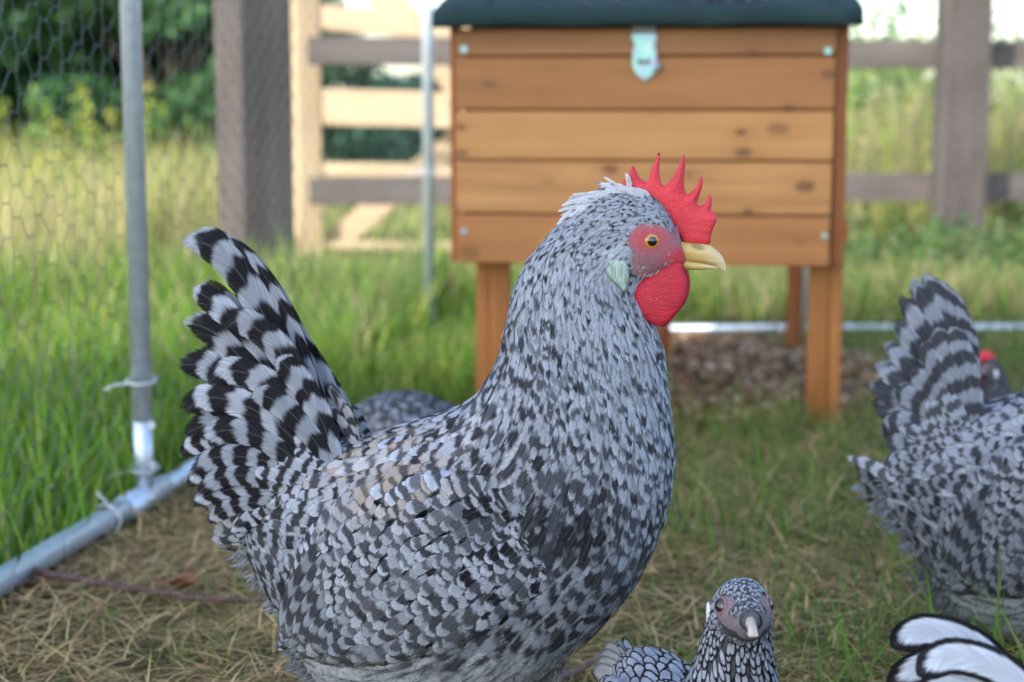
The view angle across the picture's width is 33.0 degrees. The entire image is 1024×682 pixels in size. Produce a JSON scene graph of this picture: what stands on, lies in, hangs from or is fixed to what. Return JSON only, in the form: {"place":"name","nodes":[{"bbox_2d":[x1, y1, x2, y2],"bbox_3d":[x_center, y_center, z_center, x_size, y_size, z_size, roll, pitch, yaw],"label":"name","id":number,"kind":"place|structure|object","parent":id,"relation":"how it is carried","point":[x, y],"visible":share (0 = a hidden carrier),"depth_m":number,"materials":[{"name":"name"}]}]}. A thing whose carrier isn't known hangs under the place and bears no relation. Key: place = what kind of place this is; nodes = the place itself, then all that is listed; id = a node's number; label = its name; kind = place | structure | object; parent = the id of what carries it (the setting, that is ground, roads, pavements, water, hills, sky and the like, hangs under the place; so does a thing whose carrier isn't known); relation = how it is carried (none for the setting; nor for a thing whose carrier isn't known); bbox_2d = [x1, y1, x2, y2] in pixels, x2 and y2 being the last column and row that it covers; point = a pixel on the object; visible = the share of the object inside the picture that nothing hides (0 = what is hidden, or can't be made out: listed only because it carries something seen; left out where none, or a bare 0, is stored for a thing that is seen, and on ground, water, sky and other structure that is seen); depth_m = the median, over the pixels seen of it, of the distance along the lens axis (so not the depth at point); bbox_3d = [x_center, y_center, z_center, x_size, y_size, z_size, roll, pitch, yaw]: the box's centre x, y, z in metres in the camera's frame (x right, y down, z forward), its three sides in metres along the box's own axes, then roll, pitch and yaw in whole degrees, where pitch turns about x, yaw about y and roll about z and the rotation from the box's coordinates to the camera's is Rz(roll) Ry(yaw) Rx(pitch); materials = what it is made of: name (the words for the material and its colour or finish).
{"place":"outdoors","nodes":[
{"label":"outdoors","id":0,"kind":"place"},
{"bbox_2d":[0,207,1023,584],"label":"lush grass","id":1,"kind":"structure","parent":0,"point":[84,483],"depth_m":3.36,"materials":[{"name":"green plant"}]},
{"bbox_2d":[0,108,1023,681],"bbox_3d":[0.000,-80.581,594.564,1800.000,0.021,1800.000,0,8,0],"label":"ground","id":2,"kind":"structure","parent":0,"point":[162,660],"depth_m":1.79,"materials":[{"name":"plant"}]},
{"bbox_2d":[0,76,178,225],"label":"yellow weeds","id":3,"kind":"object","parent":2,"relation":"on","point":[25,131],"visible":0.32,"depth_m":6.51,"materials":[{"name":"green plant"}]},
{"bbox_2d":[0,0,187,164],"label":"dense tree","id":4,"kind":"object","parent":2,"relation":"on","point":[9,54],"visible":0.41,"depth_m":8.37,"materials":[{"name":"green plant"}]},
{"bbox_2d":[32,567,266,602],"bbox_3d":[-0.361,0.249,1.745,0.322,0.014,0.031,3,8,22],"label":"twig","id":5,"kind":"object","parent":2,"relation":"on","point":[43,572],"visible":0.82,"depth_m":1.74,"materials":[{"name":"wood"}]},
{"bbox_2d":[155,573,196,587],"bbox_3d":[-0.343,0.246,1.766,0.042,0.014,0.022,-3,8,-20],"label":"dry leaf","id":6,"kind":"object","parent":2,"relation":"on","point":[185,577],"visible":1,"depth_m":1.76,"materials":[{"name":"brown plant"}]},
{"bbox_2d":[15,0,348,184],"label":"dense tree","id":7,"kind":"object","parent":2,"relation":"on","point":[76,58],"visible":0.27,"depth_m":8.20,"materials":[{"name":"green plant"}]},
{"bbox_2d":[0,0,385,160],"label":"dense tree","id":8,"kind":"object","parent":2,"relation":"on","point":[333,130],"visible":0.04,"depth_m":9.45,"materials":[{"name":"green plant"}]},
{"bbox_2d":[213,0,295,281],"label":"fence post","id":9,"kind":"object","parent":2,"relation":"on","point":[228,84],"visible":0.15,"depth_m":4.41,"materials":[{"name":"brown wood"}]},
{"bbox_2d":[326,72,406,162],"bbox_3d":[-1.031,-1.891,15.379,2.022,1.023,2.066,-5,9,-30],"label":"round shrub","id":10,"kind":"object","parent":2,"relation":"on","point":[370,87],"visible":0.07,"depth_m":15.14,"materials":[{"name":"green plant"}]},
{"bbox_2d":[291,0,469,254],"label":"field gate","id":11,"kind":"structure","parent":2,"relation":"on","point":[441,160],"depth_m":5.78,"materials":[{"name":"brown wood"}]},
{"bbox_2d":[322,293,475,405],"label":"fringe grass","id":12,"kind":"structure","parent":2,"relation":"on","point":[448,351],"depth_m":3.02,"materials":[{"name":"green plant"}]},
{"bbox_2d":[336,66,463,163],"bbox_3d":[-0.586,-1.823,14.038,1.734,1.054,1.376,0,8,0],"label":"round shrub","id":13,"kind":"object","parent":2,"relation":"on","point":[388,135],"visible":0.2,"depth_m":13.69,"materials":[{"name":"green plant"}]},
{"bbox_2d":[355,389,455,436],"bbox_3d":[-0.113,0.132,2.187,0.275,0.145,0.147,3,8,21],"label":"bantam","id":14,"kind":"object","parent":2,"relation":"on","point":[385,410],"visible":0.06,"depth_m":2.15,"materials":[{"name":"grey"}]},
{"bbox_2d":[178,153,725,681],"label":"hen","id":15,"kind":"object","parent":2,"relation":"on","point":[506,523],"visible":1,"depth_m":1.22,"materials":[{"name":"grey"}]},
{"bbox_2d":[0,0,1023,596],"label":"chicken run","id":16,"kind":"object","parent":2,"relation":"on","point":[138,496],"visible":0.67,"depth_m":2.13,"materials":[{"name":"metal"}]},
{"bbox_2d":[549,651,601,681],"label":"twig","id":17,"kind":"object","parent":2,"relation":"on","point":[584,666],"visible":0.66,"depth_m":1.49,"materials":[{"name":"wood"}]},
{"bbox_2d":[432,0,863,427],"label":"chicken hutch","id":18,"kind":"object","parent":2,"relation":"on","point":[741,107],"visible":0.88,"depth_m":2.61,"materials":[{"name":"brown wood"}]},
{"bbox_2d":[456,0,837,4],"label":"dry leaf litter","id":19,"kind":"object","parent":18,"relation":"on","point":[489,1],"visible":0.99,"depth_m":2.58,"materials":[{"name":"brown plant"}]},
{"bbox_2d":[307,0,1023,252],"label":"rail fence","id":20,"kind":"object","parent":2,"relation":"on","point":[942,59],"visible":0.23,"depth_m":5.41,"materials":[{"name":"brown wood"}]},
{"bbox_2d":[465,330,889,428],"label":"wood chips","id":21,"kind":"object","parent":2,"relation":"on","point":[779,353],"visible":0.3,"depth_m":3.19,"materials":[{"name":"brown wood"}]},
{"bbox_2d":[593,577,778,681],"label":"bantam","id":22,"kind":"object","parent":2,"relation":"on","point":[736,644],"visible":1,"depth_m":1.10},
{"bbox_2d":[606,295,1023,681],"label":"green grass tufts","id":23,"kind":"object","parent":2,"relation":"on","point":[861,643],"visible":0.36,"depth_m":1.96,"materials":[{"name":"green plant"}]},
{"bbox_2d":[850,36,933,115],"bbox_3d":[1.708,-1.044,8.551,0.773,0.922,0.750,0,8,0],"label":"wispy shrub","id":24,"kind":"object","parent":2,"relation":"on","point":[906,77],"visible":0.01,"depth_m":8.47,"materials":[{"name":"green plant"}]},
{"bbox_2d":[843,202,1023,277],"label":"fence weeds","id":25,"kind":"object","parent":2,"relation":"on","point":[937,243],"visible":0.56,"depth_m":4.82,"materials":[{"name":"green plant"}]},
{"bbox_2d":[846,0,1023,236],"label":"tall weeds","id":26,"kind":"object","parent":2,"relation":"on","point":[868,95],"visible":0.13,"depth_m":6.42,"materials":[{"name":"green plant"}]},
{"bbox_2d":[848,273,1023,658],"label":"hen","id":27,"kind":"object","parent":2,"relation":"on","point":[947,475],"visible":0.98,"depth_m":1.54,"materials":[{"name":"grey"}]},
{"bbox_2d":[886,613,1023,681],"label":"bantam","id":28,"kind":"object","parent":2,"relation":"on","point":[940,648],"visible":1,"depth_m":1.00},
{"bbox_2d":[979,348,1011,403],"bbox_3d":[0.711,0.097,2.329,0.185,0.176,0.094,1,8,4],"label":"bantam","id":29,"kind":"object","parent":2,"relation":"on","point":[994,380],"visible":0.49,"depth_m":2.31,"materials":[{"name":"grey"}]},
{"bbox_2d":[0,2,1023,287],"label":"meadow grass","id":30,"kind":"structure","parent":0,"point":[78,222],"depth_m":5.81,"materials":[{"name":"green plant"}]},
{"bbox_2d":[330,0,1023,105],"label":"sky","id":31,"kind":"structure","parent":0,"point":[920,17],"materials":[{"name":"white"}]}
]}

